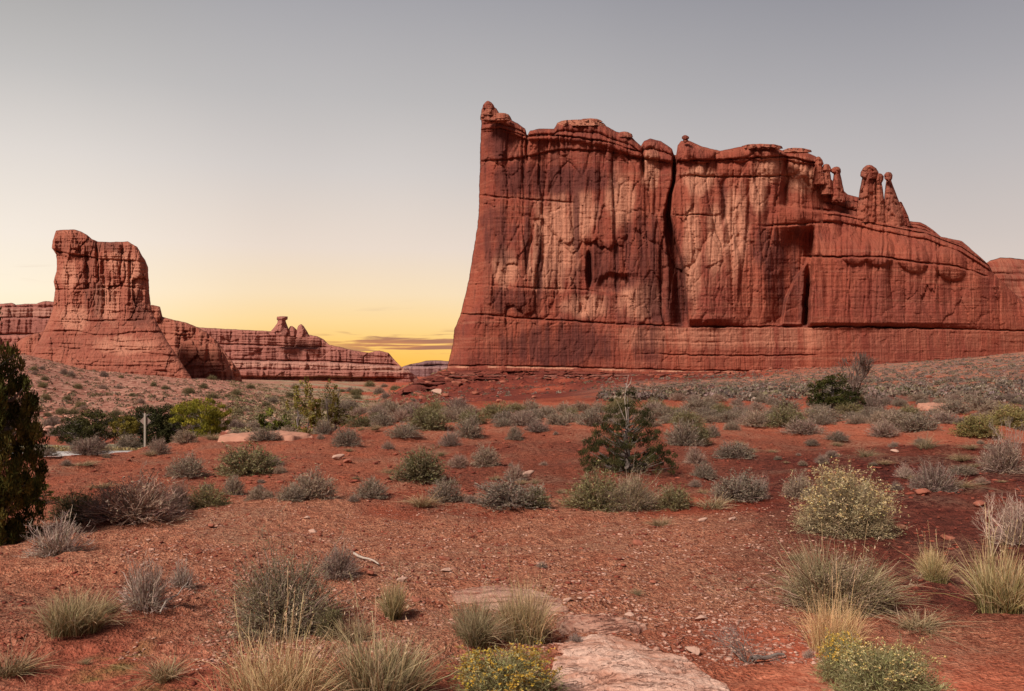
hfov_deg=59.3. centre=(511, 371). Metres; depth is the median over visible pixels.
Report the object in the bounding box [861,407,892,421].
grey shrub
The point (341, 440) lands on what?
grey shrub
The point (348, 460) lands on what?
stone
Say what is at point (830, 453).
brown shrub
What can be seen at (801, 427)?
brown shrub
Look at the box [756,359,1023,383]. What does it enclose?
plain rubble
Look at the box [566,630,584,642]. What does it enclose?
bare shrub
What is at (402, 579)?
stone
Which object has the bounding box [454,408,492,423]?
green shrub
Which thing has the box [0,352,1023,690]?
ground
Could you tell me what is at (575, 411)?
green shrub
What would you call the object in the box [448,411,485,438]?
grey shrub
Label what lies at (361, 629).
dry tuft
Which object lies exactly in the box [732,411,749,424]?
brown shrub
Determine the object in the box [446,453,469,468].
brown shrub
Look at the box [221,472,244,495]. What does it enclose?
grey shrub
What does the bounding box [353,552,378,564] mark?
fallen stick
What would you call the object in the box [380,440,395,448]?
brown shrub
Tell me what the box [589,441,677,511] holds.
leafy shrub
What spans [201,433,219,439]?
dry tuft
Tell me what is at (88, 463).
dry tuft
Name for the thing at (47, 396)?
green shrub
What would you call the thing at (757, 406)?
brown shrub
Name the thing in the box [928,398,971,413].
grey shrub
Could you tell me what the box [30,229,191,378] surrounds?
sandstone monolith
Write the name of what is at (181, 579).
bare shrub
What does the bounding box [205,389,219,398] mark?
green shrub
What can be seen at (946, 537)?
stone
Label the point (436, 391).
boulder
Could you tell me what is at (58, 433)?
brown shrub
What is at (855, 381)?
dead tree
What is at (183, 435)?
grey shrub
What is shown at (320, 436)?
brown shrub
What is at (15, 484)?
juniper tree
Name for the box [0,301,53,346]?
sandstone mesa
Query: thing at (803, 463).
grey shrub
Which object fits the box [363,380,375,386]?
green shrub
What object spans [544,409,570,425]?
grey shrub
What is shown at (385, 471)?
dry tuft
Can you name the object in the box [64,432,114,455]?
brown shrub
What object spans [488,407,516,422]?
grey shrub
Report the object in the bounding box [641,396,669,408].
green shrub
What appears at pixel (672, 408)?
green shrub
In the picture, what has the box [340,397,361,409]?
grey shrub
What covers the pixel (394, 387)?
green shrub
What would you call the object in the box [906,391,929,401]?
grey shrub
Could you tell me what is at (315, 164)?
sky
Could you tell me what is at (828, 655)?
flowering shrub
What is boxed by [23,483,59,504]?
green bush
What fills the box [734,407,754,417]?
grey shrub
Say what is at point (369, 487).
grey shrub
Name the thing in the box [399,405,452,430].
green shrub
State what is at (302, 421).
scrub flat
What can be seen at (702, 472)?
grey shrub
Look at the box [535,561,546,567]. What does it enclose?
bare shrub
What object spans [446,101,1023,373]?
sandstone butte
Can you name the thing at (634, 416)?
brown shrub
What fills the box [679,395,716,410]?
grey shrub
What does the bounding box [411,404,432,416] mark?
green shrub
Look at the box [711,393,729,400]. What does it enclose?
brown shrub
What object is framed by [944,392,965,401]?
brown shrub
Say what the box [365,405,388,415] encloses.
brown shrub
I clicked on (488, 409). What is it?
green shrub
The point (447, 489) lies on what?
grey shrub
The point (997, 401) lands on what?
grey shrub
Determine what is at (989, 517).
dead twig
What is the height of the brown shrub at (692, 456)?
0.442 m
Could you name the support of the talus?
on the ground at (992, 660)
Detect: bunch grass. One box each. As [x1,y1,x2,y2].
[366,553,431,620]
[894,510,1023,613]
[896,526,965,583]
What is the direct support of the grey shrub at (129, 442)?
on the ground at (992, 660)
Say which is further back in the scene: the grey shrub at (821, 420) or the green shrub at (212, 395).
the green shrub at (212, 395)
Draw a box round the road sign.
[140,413,150,446]
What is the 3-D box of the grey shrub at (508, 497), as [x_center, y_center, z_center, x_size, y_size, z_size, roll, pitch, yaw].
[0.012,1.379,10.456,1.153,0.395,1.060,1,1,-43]
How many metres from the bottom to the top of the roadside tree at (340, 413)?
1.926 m
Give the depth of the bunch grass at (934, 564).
6.91 m
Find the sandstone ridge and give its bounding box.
[151,305,241,381]
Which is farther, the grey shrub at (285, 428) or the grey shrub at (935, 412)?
the grey shrub at (935, 412)
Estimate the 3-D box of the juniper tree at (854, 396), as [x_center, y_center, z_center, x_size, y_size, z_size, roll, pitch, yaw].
[10.457,0.862,27.870,0.962,0.889,1.042,0,0,0]
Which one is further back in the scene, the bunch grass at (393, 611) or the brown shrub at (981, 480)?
the brown shrub at (981, 480)
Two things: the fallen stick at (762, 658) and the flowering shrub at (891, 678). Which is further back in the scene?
the fallen stick at (762, 658)
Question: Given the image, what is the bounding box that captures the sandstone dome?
[987,257,1023,302]
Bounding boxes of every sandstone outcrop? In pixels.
[2,331,42,354]
[176,339,235,380]
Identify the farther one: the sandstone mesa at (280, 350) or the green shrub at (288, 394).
the sandstone mesa at (280, 350)
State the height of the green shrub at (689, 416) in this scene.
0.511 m
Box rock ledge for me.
[397,370,682,391]
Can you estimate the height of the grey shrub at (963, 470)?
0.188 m
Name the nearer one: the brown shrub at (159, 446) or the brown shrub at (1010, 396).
the brown shrub at (159, 446)
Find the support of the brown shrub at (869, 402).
on the ground at (992, 660)
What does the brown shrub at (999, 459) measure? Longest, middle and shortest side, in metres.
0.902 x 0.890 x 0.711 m
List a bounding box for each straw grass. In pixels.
[153,561,380,690]
[780,562,882,652]
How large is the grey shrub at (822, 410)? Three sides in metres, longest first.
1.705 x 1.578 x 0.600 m
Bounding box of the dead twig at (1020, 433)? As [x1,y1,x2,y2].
[988,415,1023,468]
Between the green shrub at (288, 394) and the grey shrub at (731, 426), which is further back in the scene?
the green shrub at (288, 394)
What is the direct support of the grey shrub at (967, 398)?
on the ground at (992, 660)
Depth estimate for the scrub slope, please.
264.26 m
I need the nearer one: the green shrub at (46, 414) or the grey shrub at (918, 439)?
the grey shrub at (918, 439)
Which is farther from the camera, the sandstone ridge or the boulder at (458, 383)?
the sandstone ridge
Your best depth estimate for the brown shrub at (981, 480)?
12.25 m
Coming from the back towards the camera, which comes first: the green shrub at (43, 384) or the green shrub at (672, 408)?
the green shrub at (43, 384)
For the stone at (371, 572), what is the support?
on the ground at (992, 660)
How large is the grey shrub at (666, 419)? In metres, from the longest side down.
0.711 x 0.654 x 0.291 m
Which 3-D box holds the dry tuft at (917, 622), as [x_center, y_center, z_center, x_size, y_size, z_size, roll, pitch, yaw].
[2.593,1.552,5.636,0.915,0.124,0.986,-1,1,25]
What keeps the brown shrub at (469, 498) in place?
on the ground at (992, 660)
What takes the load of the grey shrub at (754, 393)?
on the ground at (992, 660)
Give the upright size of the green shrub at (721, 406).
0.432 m
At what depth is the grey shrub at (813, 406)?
27.32 m
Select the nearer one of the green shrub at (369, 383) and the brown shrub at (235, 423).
the brown shrub at (235, 423)
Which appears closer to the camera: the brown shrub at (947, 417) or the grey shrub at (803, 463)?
the grey shrub at (803, 463)
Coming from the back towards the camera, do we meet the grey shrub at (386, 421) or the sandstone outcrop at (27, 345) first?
the sandstone outcrop at (27, 345)
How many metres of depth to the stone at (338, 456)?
14.82 m
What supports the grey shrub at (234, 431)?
on the ground at (992, 660)
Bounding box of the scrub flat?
[227,368,449,434]
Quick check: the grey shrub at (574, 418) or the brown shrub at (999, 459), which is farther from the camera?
the grey shrub at (574, 418)
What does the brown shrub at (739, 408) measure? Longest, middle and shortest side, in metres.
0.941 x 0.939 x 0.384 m
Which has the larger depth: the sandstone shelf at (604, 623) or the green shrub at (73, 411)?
the green shrub at (73, 411)
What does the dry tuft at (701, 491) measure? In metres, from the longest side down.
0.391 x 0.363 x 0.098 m
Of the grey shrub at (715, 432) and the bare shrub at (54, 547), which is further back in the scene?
the grey shrub at (715, 432)
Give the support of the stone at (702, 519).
on the ground at (992, 660)
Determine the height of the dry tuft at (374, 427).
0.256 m
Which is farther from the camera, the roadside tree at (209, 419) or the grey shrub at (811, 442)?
the roadside tree at (209, 419)
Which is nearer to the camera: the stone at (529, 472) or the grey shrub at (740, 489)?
the grey shrub at (740, 489)
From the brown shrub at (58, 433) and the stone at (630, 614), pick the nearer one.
the stone at (630, 614)
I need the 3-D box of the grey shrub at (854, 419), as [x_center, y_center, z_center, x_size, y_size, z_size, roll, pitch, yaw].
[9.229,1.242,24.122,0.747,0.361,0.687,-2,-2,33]
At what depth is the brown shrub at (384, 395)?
420.59 m
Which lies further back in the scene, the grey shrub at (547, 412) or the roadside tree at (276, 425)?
the roadside tree at (276, 425)
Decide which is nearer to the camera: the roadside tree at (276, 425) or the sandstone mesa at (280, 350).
the roadside tree at (276, 425)
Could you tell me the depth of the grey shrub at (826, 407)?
27.41 m
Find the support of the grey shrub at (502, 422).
on the ground at (992, 660)
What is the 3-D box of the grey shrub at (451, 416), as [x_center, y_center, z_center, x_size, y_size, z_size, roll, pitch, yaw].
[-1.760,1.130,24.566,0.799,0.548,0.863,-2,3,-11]
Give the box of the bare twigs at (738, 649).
[700,619,788,668]
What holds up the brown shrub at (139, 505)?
on the ground at (992, 660)
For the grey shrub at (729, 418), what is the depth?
25.62 m
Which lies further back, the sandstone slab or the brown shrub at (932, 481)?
the brown shrub at (932, 481)
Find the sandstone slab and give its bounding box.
[548,634,729,690]
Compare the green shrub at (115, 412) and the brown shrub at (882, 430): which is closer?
the brown shrub at (882, 430)
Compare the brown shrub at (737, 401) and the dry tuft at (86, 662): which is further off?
the brown shrub at (737, 401)
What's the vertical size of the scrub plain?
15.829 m
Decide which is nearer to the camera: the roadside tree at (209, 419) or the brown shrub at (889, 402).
the brown shrub at (889, 402)
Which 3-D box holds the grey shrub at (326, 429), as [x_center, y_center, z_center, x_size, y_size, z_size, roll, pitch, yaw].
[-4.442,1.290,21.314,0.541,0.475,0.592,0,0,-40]
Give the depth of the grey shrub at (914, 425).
21.62 m
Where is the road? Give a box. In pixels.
[45,451,129,456]
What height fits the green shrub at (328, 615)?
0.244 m
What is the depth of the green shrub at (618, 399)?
28.35 m
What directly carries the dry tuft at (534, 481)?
on the ground at (992, 660)
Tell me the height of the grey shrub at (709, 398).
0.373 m
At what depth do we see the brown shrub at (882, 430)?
20.33 m
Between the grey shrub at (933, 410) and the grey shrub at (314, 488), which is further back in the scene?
the grey shrub at (933, 410)
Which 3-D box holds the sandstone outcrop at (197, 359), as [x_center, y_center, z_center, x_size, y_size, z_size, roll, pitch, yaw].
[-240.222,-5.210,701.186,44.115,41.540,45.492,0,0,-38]
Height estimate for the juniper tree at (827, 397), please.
1.300 m
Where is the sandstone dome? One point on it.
(1008, 273)
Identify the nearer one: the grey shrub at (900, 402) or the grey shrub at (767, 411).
the grey shrub at (767, 411)
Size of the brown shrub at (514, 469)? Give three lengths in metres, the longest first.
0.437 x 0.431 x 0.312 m
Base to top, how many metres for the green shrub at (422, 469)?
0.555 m
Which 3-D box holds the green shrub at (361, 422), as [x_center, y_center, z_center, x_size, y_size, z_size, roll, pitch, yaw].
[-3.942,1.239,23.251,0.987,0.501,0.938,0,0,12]
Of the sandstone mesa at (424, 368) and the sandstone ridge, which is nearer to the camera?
the sandstone ridge
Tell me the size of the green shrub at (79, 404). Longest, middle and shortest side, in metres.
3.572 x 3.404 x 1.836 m
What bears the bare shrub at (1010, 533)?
on the ground at (992, 660)
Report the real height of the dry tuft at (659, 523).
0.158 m
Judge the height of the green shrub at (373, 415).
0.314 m
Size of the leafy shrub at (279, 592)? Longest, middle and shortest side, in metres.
1.150 x 1.134 x 0.947 m
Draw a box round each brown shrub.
[41,413,61,425]
[46,426,67,435]
[59,368,68,374]
[59,459,72,464]
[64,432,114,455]
[67,370,76,376]
[71,461,192,525]
[97,370,109,376]
[97,384,108,388]
[136,397,145,402]
[142,436,171,454]
[164,477,193,510]
[228,417,247,428]
[263,455,285,465]
[311,537,363,581]
[316,433,325,438]
[347,403,367,415]
[347,494,358,501]
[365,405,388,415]
[367,402,384,411]
[377,392,390,398]
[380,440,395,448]
[389,406,411,421]
[398,403,415,417]
[402,399,423,409]
[437,426,465,445]
[442,394,476,409]
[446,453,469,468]
[463,494,477,502]
[502,461,528,480]
[508,407,543,425]
[523,420,552,431]
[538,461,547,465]
[629,411,655,420]
[638,400,664,412]
[669,391,685,400]
[682,442,708,463]
[686,394,699,401]
[688,478,702,486]
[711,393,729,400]
[728,397,745,405]
[728,404,755,413]
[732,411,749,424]
[748,401,770,409]
[775,415,827,435]
[813,454,829,463]
[820,449,842,457]
[860,392,888,410]
[864,416,901,437]
[879,396,894,403]
[886,442,899,447]
[888,480,903,489]
[903,455,966,493]
[929,408,963,423]
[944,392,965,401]
[972,430,1023,473]
[972,476,990,484]
[1004,391,1021,400]
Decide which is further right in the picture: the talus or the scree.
the talus
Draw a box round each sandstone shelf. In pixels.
[450,585,568,616]
[556,613,646,634]
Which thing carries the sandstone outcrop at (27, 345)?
on the ground at (992, 660)
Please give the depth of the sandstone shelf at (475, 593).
6.26 m
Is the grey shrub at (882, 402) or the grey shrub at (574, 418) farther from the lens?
the grey shrub at (882, 402)
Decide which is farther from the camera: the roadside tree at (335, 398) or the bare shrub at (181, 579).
the roadside tree at (335, 398)
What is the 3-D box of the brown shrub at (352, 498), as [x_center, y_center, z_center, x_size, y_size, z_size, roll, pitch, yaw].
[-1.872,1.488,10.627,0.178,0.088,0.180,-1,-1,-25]
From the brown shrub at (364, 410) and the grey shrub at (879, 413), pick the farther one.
the brown shrub at (364, 410)
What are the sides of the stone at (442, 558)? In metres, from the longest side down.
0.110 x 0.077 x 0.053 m
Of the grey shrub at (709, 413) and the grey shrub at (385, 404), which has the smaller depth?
the grey shrub at (709, 413)
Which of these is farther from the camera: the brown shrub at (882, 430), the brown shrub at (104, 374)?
the brown shrub at (104, 374)
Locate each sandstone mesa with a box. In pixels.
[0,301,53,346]
[198,316,418,381]
[403,360,448,376]
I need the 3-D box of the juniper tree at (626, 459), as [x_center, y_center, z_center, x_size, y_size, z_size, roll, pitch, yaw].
[1.730,0.798,13.605,1.544,1.508,1.509,0,0,0]
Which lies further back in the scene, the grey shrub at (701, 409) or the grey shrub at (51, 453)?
the grey shrub at (701, 409)
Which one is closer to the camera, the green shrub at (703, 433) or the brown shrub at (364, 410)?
the green shrub at (703, 433)
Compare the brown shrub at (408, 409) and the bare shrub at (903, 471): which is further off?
the brown shrub at (408, 409)
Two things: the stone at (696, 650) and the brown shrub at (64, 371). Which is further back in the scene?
the brown shrub at (64, 371)
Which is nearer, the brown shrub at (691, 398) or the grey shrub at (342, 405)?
the brown shrub at (691, 398)
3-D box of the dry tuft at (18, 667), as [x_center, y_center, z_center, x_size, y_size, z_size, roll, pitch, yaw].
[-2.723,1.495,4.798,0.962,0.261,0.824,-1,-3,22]
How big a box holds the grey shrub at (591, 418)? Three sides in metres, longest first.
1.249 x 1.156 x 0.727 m
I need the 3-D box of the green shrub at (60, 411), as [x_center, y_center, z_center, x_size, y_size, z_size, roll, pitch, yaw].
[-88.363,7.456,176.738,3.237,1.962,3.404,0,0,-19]
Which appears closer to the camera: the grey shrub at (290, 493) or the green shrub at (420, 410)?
the grey shrub at (290, 493)
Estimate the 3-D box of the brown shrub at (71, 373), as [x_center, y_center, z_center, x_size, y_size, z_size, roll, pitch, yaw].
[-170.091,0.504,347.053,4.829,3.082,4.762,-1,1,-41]
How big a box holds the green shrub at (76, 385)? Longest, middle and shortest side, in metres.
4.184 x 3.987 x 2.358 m
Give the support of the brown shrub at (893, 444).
on the ground at (992, 660)
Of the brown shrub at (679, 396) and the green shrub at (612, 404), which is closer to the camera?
the green shrub at (612, 404)
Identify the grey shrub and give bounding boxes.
[35,442,62,456]
[113,432,142,447]
[160,450,211,478]
[169,426,198,443]
[202,417,229,429]
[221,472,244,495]
[227,429,244,432]
[243,419,272,428]
[243,484,274,501]
[246,425,282,441]
[267,397,277,402]
[271,483,310,501]
[273,466,286,473]
[278,424,299,431]
[288,463,339,499]
[311,418,334,434]
[316,393,349,409]
[330,425,363,447]
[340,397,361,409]
[350,476,389,498]
[368,409,398,426]
[371,387,383,393]
[377,399,398,410]
[383,398,405,415]
[384,419,423,437]
[424,471,466,505]
[438,404,459,421]
[448,405,472,417]
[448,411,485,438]
[461,404,481,413]
[468,442,502,467]
[469,471,553,511]
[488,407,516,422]
[491,417,512,426]
[505,423,523,440]
[517,405,545,422]
[518,397,541,410]
[533,405,560,416]
[539,405,554,411]
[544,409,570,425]
[549,400,578,412]
[551,408,580,422]
[570,400,589,410]
[576,405,612,427]
[587,400,605,411]
[605,406,622,416]
[637,417,665,426]
[649,403,671,418]
[655,413,676,423]
[662,415,707,447]
[666,405,700,418]
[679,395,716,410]
[690,461,717,478]
[693,404,719,415]
[698,408,722,419]
[699,394,719,403]
[702,415,723,422]
[702,467,768,502]
[704,423,721,437]
[711,440,758,459]
[717,409,741,422]
[723,420,742,430]
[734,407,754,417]
[737,407,770,426]
[749,390,764,399]
[752,392,769,402]
[760,406,777,419]
[764,397,777,404]
[769,396,806,410]
[779,469,814,499]
[797,460,807,465]
[802,404,850,422]
[803,403,828,412]
[804,438,819,445]
[811,412,838,424]
[818,402,836,413]
[823,430,849,440]
[840,411,861,418]
[842,412,869,423]
[853,405,883,416]
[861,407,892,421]
[864,409,889,424]
[874,406,916,430]
[875,396,889,406]
[888,399,908,406]
[893,408,944,432]
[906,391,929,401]
[912,436,924,444]
[915,397,929,404]
[923,407,939,414]
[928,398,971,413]
[932,395,956,403]
[933,409,949,416]
[946,463,979,475]
[954,417,979,424]
[961,393,981,402]
[964,394,1000,410]
[972,411,995,422]
[973,400,1003,413]
[990,392,1007,400]
[990,399,1008,405]
[1007,398,1022,403]
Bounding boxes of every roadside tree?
[49,415,94,445]
[61,407,122,445]
[108,414,139,442]
[118,405,176,444]
[147,404,194,443]
[169,398,233,436]
[255,408,297,431]
[285,375,314,432]
[308,395,324,433]
[320,379,341,430]
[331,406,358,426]
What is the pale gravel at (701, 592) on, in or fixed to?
on the ground at (992, 660)
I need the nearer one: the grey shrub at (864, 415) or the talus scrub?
the grey shrub at (864, 415)
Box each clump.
[0,574,152,639]
[297,572,482,690]
[422,567,528,648]
[478,559,573,648]
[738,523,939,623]
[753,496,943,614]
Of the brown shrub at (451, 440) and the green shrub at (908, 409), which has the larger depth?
the green shrub at (908, 409)
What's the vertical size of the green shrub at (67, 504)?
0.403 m
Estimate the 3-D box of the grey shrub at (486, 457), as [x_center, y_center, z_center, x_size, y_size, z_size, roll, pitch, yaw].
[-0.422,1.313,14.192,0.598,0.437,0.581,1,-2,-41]
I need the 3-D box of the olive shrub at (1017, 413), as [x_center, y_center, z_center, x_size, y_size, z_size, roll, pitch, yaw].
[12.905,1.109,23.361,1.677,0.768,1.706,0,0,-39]
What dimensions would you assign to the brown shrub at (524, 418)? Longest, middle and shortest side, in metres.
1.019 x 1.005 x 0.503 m
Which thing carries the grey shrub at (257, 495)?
on the ground at (992, 660)
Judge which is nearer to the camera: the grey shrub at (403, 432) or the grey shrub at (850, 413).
the grey shrub at (403, 432)
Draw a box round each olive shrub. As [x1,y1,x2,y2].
[947,413,1011,438]
[975,400,1023,429]
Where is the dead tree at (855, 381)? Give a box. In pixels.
[831,350,877,406]
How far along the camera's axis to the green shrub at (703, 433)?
18.54 m
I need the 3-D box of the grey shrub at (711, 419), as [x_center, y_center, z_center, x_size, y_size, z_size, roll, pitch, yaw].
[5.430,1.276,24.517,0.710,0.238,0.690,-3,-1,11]
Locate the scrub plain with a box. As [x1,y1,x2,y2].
[595,353,1023,401]
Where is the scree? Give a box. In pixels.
[5,357,279,435]
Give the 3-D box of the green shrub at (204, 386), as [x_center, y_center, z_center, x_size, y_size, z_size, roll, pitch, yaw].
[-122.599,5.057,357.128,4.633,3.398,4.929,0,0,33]
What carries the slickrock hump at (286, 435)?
on the ground at (992, 660)
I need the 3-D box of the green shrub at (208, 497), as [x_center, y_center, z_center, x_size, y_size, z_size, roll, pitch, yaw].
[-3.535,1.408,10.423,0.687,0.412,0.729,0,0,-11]
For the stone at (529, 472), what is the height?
0.114 m
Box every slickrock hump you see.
[218,430,312,441]
[917,402,964,410]
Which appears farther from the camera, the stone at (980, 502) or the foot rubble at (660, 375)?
the foot rubble at (660, 375)
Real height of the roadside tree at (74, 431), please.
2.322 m
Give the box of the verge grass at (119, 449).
[5,445,141,450]
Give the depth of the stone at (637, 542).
8.52 m
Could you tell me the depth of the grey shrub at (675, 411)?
25.16 m
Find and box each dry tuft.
[0,629,73,684]
[68,459,105,465]
[70,657,96,664]
[76,478,131,489]
[93,594,126,612]
[105,638,230,689]
[137,449,160,455]
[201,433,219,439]
[299,596,390,643]
[363,423,387,429]
[373,466,392,473]
[387,483,448,509]
[436,450,448,455]
[483,473,503,479]
[519,479,540,483]
[550,481,588,506]
[550,489,564,492]
[623,586,646,595]
[629,513,684,526]
[679,487,745,510]
[694,488,708,493]
[777,549,813,559]
[828,439,848,445]
[844,446,887,456]
[856,603,993,648]
[872,456,898,464]
[901,430,959,448]
[903,471,996,488]
[941,451,979,460]
[954,444,984,448]
[961,461,982,467]
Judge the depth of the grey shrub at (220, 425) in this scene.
101.02 m
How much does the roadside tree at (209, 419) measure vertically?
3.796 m
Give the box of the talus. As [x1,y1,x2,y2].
[391,371,759,403]
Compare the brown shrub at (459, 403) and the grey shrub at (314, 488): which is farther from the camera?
the brown shrub at (459, 403)
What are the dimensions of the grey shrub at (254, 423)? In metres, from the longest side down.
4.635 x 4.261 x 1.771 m
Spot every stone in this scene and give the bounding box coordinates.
[332,454,344,459]
[343,458,351,462]
[365,569,374,574]
[396,577,407,581]
[411,596,420,602]
[439,556,450,560]
[440,567,450,571]
[523,470,534,476]
[624,612,634,615]
[632,539,642,545]
[685,646,699,655]
[694,615,706,619]
[698,517,707,521]
[895,524,908,529]
[915,488,930,494]
[940,534,954,539]
[973,500,986,506]
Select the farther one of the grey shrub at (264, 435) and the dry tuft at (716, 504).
the grey shrub at (264, 435)
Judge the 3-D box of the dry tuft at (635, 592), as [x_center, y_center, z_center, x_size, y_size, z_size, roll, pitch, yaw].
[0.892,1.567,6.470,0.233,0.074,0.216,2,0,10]
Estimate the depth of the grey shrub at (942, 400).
31.93 m
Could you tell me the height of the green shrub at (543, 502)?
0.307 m
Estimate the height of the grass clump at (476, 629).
0.445 m
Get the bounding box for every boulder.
[431,389,441,393]
[451,381,461,385]
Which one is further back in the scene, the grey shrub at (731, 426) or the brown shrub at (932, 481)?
the grey shrub at (731, 426)
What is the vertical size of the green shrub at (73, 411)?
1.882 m
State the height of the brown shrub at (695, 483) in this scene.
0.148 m
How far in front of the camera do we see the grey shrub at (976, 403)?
30.34 m
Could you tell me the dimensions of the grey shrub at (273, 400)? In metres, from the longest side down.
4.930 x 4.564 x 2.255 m
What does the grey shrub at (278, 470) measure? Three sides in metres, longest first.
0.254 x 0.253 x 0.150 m
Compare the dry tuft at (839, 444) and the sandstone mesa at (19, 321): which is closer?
the dry tuft at (839, 444)
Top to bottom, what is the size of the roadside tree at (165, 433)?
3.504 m
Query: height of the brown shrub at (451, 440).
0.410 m
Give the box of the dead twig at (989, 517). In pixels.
[971,491,1023,556]
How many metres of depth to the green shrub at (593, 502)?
10.64 m
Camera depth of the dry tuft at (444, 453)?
15.61 m
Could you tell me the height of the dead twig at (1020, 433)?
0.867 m
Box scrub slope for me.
[1,353,301,434]
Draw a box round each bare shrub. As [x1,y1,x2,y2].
[17,505,97,558]
[75,476,122,521]
[109,548,177,615]
[166,555,200,589]
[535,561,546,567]
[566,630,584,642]
[754,473,770,498]
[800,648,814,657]
[893,460,914,478]
[977,489,1023,546]
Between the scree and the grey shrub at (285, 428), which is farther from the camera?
the scree
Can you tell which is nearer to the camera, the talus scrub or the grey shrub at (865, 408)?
the grey shrub at (865, 408)
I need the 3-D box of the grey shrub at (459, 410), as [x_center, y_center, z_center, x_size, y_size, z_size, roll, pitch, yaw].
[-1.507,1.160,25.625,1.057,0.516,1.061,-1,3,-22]
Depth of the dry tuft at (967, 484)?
12.01 m
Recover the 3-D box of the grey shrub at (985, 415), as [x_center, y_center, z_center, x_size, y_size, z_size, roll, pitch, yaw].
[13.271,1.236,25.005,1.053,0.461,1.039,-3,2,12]
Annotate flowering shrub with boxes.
[434,634,573,690]
[767,454,910,545]
[810,627,865,686]
[813,625,966,690]
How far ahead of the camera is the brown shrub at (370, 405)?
29.19 m
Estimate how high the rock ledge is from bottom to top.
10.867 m
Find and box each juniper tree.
[0,307,50,545]
[577,377,679,475]
[806,372,851,410]
[834,386,866,407]
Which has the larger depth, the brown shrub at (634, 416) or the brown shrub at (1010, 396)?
the brown shrub at (1010, 396)
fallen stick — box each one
[159,582,187,612]
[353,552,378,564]
[750,652,784,660]
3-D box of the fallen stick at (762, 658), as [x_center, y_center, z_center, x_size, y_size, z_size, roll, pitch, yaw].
[1.408,1.566,4.947,0.208,0.036,0.029,0,0,-18]
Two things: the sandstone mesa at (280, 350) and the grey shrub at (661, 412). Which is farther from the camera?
the sandstone mesa at (280, 350)
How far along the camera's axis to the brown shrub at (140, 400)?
225.48 m
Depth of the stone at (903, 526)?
9.15 m
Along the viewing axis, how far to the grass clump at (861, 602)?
6.10 m
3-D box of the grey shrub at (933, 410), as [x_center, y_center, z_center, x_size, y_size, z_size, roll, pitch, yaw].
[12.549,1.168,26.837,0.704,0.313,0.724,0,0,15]
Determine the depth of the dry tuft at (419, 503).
10.25 m
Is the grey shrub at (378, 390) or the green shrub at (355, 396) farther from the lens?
the grey shrub at (378, 390)
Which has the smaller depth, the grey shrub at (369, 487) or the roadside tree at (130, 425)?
the grey shrub at (369, 487)
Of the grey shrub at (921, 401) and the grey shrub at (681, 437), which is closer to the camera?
the grey shrub at (681, 437)
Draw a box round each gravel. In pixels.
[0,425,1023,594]
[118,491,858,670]
[601,538,790,629]
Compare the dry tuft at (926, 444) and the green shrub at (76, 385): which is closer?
the dry tuft at (926, 444)
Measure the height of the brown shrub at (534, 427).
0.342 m
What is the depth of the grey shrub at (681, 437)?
17.97 m
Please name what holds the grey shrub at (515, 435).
on the ground at (992, 660)
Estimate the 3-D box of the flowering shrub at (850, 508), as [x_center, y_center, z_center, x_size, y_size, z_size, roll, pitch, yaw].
[3.249,1.214,8.875,1.361,0.860,1.310,0,0,25]
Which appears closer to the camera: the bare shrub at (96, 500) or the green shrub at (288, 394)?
the bare shrub at (96, 500)
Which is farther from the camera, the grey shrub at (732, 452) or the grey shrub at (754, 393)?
the grey shrub at (754, 393)
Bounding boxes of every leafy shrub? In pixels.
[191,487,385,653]
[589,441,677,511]
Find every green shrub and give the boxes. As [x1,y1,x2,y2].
[36,381,49,387]
[40,391,50,399]
[43,411,51,416]
[44,485,96,523]
[54,407,68,414]
[66,407,79,413]
[72,382,82,388]
[75,400,86,407]
[107,408,123,415]
[181,385,194,393]
[186,477,238,509]
[198,381,208,388]
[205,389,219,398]
[209,439,290,478]
[231,389,242,394]
[234,408,245,414]
[285,392,295,396]
[314,600,346,640]
[340,411,376,427]
[347,387,362,394]
[351,394,361,398]
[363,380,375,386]
[368,411,382,421]
[386,445,450,483]
[390,384,399,389]
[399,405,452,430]
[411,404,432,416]
[422,398,445,409]
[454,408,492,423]
[478,400,513,418]
[507,401,527,411]
[519,482,553,507]
[556,459,646,512]
[560,407,578,415]
[599,398,635,413]
[604,393,641,409]
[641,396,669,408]
[652,481,694,511]
[656,404,684,412]
[668,407,705,424]
[688,415,713,444]
[710,400,732,411]
[763,398,815,427]
[829,400,863,414]
[899,403,925,414]
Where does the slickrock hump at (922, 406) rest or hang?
on the ground at (992, 660)
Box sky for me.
[0,0,1023,366]
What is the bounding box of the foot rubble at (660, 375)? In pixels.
[443,367,829,384]
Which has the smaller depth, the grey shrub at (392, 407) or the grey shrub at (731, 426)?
the grey shrub at (731, 426)
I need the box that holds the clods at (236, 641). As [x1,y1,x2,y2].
[0,570,697,690]
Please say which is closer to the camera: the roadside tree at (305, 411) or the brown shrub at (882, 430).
the brown shrub at (882, 430)
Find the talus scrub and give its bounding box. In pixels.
[419,372,760,404]
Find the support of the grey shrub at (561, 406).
on the ground at (992, 660)
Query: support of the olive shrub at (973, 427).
on the ground at (992, 660)
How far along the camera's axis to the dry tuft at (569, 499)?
10.81 m

